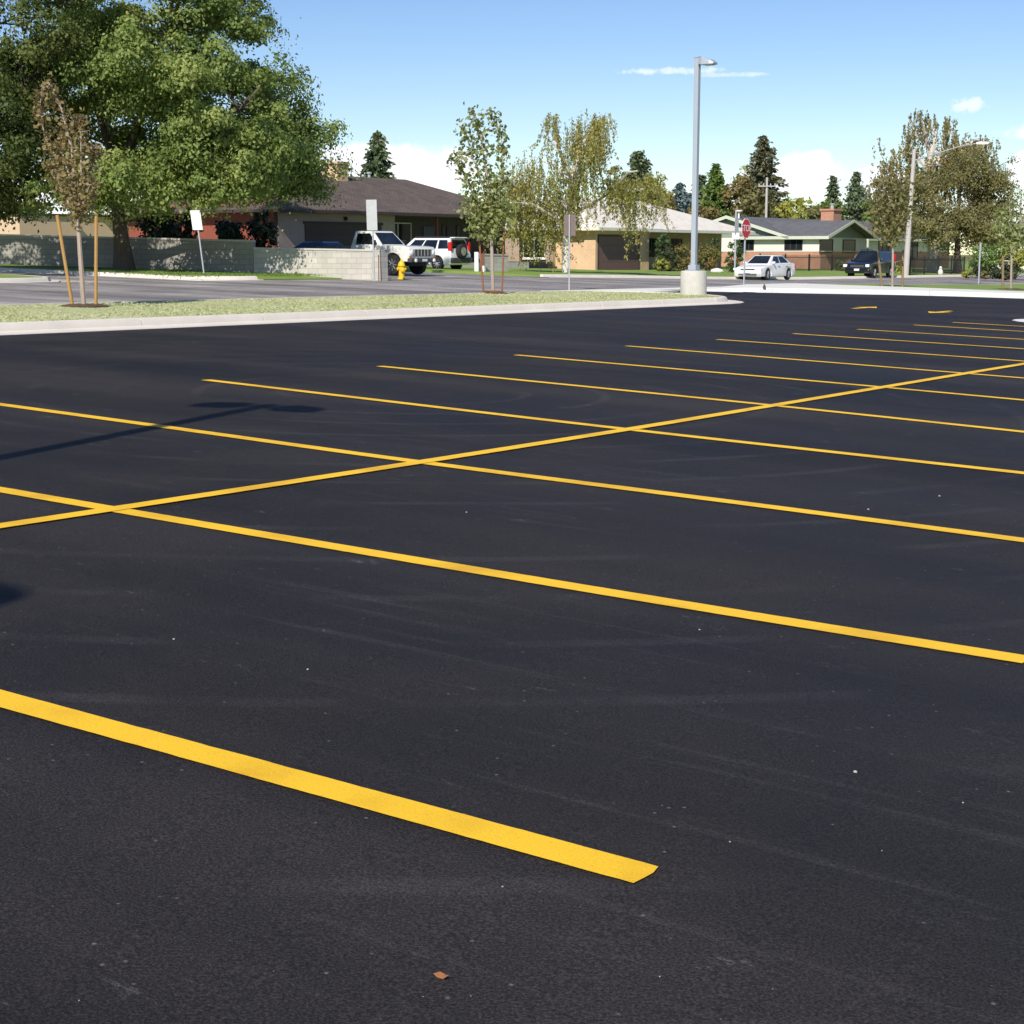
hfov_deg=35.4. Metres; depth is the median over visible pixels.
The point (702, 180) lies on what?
conifer
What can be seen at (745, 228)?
stop sign
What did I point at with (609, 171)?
leafy tree
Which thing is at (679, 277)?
street kerb
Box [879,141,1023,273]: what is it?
broad tree
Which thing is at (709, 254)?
shrub
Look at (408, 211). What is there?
brown house
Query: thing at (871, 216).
tree
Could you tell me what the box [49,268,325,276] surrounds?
grass
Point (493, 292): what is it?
mulch ring
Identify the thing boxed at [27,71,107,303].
sapling
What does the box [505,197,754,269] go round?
brick house
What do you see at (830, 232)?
gabled house
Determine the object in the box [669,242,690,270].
shrub
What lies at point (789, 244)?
window
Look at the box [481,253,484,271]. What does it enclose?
red board
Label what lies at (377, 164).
conifer
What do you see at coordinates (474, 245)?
window
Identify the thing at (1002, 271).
tree stake
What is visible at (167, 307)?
verge grass
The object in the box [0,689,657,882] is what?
parking line
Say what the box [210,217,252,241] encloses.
shrub
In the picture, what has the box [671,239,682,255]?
window
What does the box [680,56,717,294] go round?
lamp post
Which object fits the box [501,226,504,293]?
tree stake
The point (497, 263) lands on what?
wall
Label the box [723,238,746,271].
shrub
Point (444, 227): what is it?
window
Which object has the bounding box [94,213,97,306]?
tree stake
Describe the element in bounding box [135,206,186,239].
shrub
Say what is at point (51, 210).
leafy tree
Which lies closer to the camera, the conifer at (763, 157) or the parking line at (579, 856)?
the parking line at (579, 856)
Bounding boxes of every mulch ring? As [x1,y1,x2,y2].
[60,303,108,306]
[479,292,505,293]
[1001,288,1023,289]
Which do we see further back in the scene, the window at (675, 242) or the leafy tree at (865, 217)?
the leafy tree at (865, 217)
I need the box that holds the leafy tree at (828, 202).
[809,199,849,219]
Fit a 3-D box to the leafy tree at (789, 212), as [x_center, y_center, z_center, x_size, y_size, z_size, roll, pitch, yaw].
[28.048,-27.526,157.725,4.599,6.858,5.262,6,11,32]
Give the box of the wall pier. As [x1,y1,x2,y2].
[372,250,387,280]
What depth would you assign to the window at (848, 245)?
129.95 m
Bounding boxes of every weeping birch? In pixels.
[484,108,677,272]
[868,108,1000,271]
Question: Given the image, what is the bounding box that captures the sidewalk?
[707,283,1023,293]
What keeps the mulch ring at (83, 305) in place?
on the verge grass at (167, 307)
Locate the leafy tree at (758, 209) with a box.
[738,181,776,217]
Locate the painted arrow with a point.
(939, 312)
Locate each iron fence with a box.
[759,253,853,270]
[909,256,964,274]
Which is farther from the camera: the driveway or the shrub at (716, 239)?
the shrub at (716, 239)
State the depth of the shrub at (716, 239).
111.34 m
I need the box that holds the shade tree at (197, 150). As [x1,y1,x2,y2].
[0,0,362,269]
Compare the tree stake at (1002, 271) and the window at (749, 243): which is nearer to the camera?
the tree stake at (1002, 271)
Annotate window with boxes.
[395,222,411,244]
[423,226,433,237]
[442,225,447,237]
[456,225,461,236]
[470,229,488,257]
[522,237,546,259]
[649,238,656,256]
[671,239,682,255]
[739,240,753,249]
[784,239,802,249]
[819,239,832,252]
[842,240,855,252]
[878,242,891,250]
[910,242,917,258]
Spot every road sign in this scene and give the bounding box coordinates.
[190,210,204,273]
[366,200,377,280]
[564,214,575,289]
[978,243,981,283]
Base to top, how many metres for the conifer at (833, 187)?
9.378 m
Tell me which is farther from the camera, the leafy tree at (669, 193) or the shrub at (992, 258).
the leafy tree at (669, 193)
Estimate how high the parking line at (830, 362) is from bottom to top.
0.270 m
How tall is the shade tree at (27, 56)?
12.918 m
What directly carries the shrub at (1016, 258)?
on the street
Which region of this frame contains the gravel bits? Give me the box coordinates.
[34,358,997,1000]
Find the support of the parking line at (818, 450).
on the parking lot
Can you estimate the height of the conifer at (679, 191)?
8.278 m
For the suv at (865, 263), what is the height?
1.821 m
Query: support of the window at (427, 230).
in the brown house at (408, 211)
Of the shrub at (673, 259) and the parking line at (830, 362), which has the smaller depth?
the parking line at (830, 362)
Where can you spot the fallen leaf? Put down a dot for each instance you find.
(441, 975)
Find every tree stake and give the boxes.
[55,215,77,303]
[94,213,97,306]
[478,237,483,291]
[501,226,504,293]
[877,250,882,285]
[901,250,903,286]
[1002,255,1003,288]
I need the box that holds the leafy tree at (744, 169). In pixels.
[730,166,750,184]
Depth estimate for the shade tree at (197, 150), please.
59.10 m
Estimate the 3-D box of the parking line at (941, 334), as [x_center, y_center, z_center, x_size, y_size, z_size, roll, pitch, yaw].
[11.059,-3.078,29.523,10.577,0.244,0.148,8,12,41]
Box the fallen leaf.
[433,972,447,978]
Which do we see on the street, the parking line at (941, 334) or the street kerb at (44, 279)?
the street kerb at (44, 279)
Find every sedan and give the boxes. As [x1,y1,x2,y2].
[294,242,343,247]
[733,255,795,279]
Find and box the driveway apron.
[551,287,710,291]
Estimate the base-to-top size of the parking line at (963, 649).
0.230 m
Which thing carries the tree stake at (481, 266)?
on the mulch ring at (493, 292)
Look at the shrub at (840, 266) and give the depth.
120.47 m
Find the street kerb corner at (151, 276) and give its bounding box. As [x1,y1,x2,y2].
[0,267,257,280]
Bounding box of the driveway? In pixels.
[388,272,548,278]
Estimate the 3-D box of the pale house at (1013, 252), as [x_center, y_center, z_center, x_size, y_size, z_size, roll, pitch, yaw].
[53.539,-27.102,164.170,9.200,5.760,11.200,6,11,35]
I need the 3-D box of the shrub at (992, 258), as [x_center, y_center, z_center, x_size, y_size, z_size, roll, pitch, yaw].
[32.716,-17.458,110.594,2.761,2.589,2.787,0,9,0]
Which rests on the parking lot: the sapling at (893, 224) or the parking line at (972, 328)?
the parking line at (972, 328)
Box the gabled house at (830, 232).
[713,203,954,268]
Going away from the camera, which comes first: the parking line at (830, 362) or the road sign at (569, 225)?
the parking line at (830, 362)
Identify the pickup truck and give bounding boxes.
[317,231,437,274]
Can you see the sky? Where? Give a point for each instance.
(824, 80)
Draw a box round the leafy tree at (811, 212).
[804,206,829,219]
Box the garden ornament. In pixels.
[938,266,942,273]
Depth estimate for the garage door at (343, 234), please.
84.39 m
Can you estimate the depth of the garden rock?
103.64 m
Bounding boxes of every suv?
[407,236,472,268]
[843,249,895,277]
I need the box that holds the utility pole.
[758,177,775,217]
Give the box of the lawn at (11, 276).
[0,274,40,277]
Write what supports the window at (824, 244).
in the gabled house at (830, 232)
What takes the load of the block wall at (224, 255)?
on the lawn corner at (279, 277)
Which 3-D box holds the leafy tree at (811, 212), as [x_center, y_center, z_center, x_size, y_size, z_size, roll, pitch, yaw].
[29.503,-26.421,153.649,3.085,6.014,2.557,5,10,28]
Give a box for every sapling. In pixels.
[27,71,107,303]
[446,102,522,289]
[862,172,921,286]
[987,195,1023,287]
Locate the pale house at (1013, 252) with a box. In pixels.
[982,222,1023,268]
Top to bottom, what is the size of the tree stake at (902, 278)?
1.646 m
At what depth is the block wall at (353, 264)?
61.68 m
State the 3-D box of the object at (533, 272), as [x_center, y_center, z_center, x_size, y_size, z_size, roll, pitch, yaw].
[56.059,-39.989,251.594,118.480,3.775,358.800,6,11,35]
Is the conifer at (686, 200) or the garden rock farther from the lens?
the conifer at (686, 200)
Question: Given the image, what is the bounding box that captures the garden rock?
[710,268,723,271]
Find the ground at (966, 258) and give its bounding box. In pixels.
[949,255,973,260]
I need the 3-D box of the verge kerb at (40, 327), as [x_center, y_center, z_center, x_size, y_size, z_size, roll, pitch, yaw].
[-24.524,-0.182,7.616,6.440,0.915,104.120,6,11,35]
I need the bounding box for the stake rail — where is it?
[484,290,501,291]
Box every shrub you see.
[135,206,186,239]
[177,207,203,238]
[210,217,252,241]
[243,209,278,247]
[651,257,670,270]
[653,232,672,261]
[663,249,680,270]
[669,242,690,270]
[697,243,724,270]
[708,234,720,268]
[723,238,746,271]
[834,258,844,270]
[895,264,901,273]
[961,269,975,277]
[966,243,1008,274]
[966,259,992,276]
[980,270,991,278]
[988,261,1020,279]
[998,248,1023,277]
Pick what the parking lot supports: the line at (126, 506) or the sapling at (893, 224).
the line at (126, 506)
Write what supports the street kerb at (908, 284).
on the street
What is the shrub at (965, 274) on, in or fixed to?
on the street
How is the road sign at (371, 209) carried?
on the street
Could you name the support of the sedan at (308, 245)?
on the driveway
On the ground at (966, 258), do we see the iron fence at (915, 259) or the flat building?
the flat building
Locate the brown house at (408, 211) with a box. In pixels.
[109,161,534,267]
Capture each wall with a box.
[0,234,255,272]
[253,247,376,279]
[479,254,508,271]
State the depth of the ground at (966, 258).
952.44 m
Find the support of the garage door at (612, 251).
in the brick house at (599, 249)
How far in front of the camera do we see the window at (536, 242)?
102.75 m
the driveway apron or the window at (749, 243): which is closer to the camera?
the driveway apron
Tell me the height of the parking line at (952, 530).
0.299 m
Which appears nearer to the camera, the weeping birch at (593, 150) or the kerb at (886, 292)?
the kerb at (886, 292)
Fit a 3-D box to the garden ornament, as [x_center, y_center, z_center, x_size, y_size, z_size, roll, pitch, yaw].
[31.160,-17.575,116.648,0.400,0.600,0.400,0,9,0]
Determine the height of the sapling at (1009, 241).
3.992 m
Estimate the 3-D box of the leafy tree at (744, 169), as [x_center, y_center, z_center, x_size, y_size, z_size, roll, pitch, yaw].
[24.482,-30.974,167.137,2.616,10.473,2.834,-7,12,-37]
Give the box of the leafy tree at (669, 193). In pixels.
[641,173,681,206]
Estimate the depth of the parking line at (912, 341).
29.12 m
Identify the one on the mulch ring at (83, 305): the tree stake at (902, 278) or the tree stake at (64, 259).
the tree stake at (64, 259)
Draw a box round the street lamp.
[904,142,989,274]
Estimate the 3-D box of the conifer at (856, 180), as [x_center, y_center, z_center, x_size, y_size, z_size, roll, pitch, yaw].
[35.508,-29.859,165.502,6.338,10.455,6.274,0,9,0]
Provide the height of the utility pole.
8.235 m
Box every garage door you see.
[305,224,381,245]
[599,237,638,269]
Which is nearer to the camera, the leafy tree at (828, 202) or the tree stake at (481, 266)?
the tree stake at (481, 266)
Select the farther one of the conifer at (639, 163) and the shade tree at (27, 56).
the conifer at (639, 163)
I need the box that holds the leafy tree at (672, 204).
[659,195,677,210]
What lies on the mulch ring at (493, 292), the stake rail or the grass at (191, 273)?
the stake rail
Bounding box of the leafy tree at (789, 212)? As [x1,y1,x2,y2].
[773,197,813,218]
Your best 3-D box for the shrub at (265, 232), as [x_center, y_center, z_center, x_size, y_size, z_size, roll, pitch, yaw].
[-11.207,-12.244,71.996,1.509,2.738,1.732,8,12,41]
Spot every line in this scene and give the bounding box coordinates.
[0,363,1023,527]
[0,403,1023,541]
[0,487,1023,662]
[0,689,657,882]
[205,379,1023,473]
[378,366,1023,432]
[518,355,1023,400]
[631,346,1023,377]
[716,339,1021,360]
[794,333,1023,348]
[859,329,1023,339]
[921,325,1023,331]
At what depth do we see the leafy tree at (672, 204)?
142.26 m
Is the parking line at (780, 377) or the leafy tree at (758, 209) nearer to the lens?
the parking line at (780, 377)
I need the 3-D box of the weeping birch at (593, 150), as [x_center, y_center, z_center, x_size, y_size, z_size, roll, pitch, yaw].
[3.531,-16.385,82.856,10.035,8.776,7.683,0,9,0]
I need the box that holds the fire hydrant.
[397,259,406,278]
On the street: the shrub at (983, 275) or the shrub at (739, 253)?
the shrub at (983, 275)
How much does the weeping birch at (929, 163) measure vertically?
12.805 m
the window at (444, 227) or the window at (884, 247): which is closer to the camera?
the window at (444, 227)
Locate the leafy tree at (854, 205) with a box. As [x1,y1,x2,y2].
[842,183,871,221]
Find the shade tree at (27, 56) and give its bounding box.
[0,0,123,244]
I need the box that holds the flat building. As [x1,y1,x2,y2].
[0,213,128,237]
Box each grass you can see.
[0,291,712,321]
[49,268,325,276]
[833,284,1023,290]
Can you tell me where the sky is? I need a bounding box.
[0,0,1023,254]
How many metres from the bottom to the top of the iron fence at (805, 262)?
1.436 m
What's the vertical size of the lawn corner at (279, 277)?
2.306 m
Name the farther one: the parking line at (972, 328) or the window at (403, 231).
the window at (403, 231)
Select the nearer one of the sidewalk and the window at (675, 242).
the sidewalk
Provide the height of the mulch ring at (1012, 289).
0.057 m
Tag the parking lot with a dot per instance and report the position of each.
(826, 885)
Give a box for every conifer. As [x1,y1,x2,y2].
[357,130,396,178]
[621,150,671,205]
[671,182,687,211]
[679,192,691,213]
[690,174,709,206]
[698,163,736,219]
[734,135,790,217]
[824,175,846,219]
[842,171,865,220]
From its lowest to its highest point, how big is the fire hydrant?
0.875 m
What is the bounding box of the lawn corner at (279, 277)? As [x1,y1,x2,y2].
[0,264,391,279]
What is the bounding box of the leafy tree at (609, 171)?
[602,165,622,194]
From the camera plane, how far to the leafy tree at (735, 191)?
154.59 m
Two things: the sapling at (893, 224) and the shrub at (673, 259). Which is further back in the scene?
the shrub at (673, 259)
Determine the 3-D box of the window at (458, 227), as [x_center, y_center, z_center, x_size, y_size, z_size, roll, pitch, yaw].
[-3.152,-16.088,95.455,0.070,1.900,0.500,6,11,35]
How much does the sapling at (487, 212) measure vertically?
5.375 m
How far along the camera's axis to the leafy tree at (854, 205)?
156.84 m
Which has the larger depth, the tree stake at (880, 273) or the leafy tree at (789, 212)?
the leafy tree at (789, 212)
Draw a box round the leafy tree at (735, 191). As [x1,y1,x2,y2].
[717,172,759,216]
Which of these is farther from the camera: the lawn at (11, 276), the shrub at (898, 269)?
the shrub at (898, 269)
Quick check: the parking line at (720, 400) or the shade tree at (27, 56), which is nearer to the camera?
the parking line at (720, 400)
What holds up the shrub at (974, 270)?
on the street
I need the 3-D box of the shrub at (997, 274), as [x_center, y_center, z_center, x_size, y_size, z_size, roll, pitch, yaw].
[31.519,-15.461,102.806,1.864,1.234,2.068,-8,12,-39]
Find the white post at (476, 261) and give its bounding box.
[474,252,478,270]
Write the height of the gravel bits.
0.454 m
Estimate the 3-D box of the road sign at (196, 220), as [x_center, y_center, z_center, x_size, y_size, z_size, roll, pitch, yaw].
[-11.472,-9.670,58.564,0.511,2.638,0.157,0,9,0]
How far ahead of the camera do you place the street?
52.93 m
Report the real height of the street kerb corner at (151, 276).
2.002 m
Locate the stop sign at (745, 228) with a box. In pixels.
[741,219,750,284]
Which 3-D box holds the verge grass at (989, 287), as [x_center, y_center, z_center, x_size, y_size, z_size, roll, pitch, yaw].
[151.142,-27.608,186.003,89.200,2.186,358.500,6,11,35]
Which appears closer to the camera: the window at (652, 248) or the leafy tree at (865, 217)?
the window at (652, 248)
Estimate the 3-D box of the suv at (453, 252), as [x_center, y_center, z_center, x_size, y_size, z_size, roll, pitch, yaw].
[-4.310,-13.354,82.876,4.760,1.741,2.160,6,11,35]
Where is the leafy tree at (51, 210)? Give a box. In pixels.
[24,200,53,212]
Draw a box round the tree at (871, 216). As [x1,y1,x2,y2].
[858,173,915,250]
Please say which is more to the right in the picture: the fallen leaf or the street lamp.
the street lamp
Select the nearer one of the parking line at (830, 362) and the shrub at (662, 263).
the parking line at (830, 362)
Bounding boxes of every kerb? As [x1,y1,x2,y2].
[0,274,60,282]
[0,291,743,334]
[540,274,1023,279]
[707,288,1023,298]
[804,283,1023,284]
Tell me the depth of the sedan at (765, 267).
88.63 m
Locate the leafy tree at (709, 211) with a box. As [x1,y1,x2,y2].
[686,205,721,219]
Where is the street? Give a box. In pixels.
[0,271,1023,303]
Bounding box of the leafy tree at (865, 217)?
[859,196,877,222]
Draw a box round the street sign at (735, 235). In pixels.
[732,211,738,276]
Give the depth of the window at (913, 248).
150.67 m
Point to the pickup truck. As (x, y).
(415, 259)
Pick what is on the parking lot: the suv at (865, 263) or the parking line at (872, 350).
the parking line at (872, 350)
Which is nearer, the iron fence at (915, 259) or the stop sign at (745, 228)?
the stop sign at (745, 228)
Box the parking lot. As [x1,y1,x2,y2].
[0,291,1023,1023]

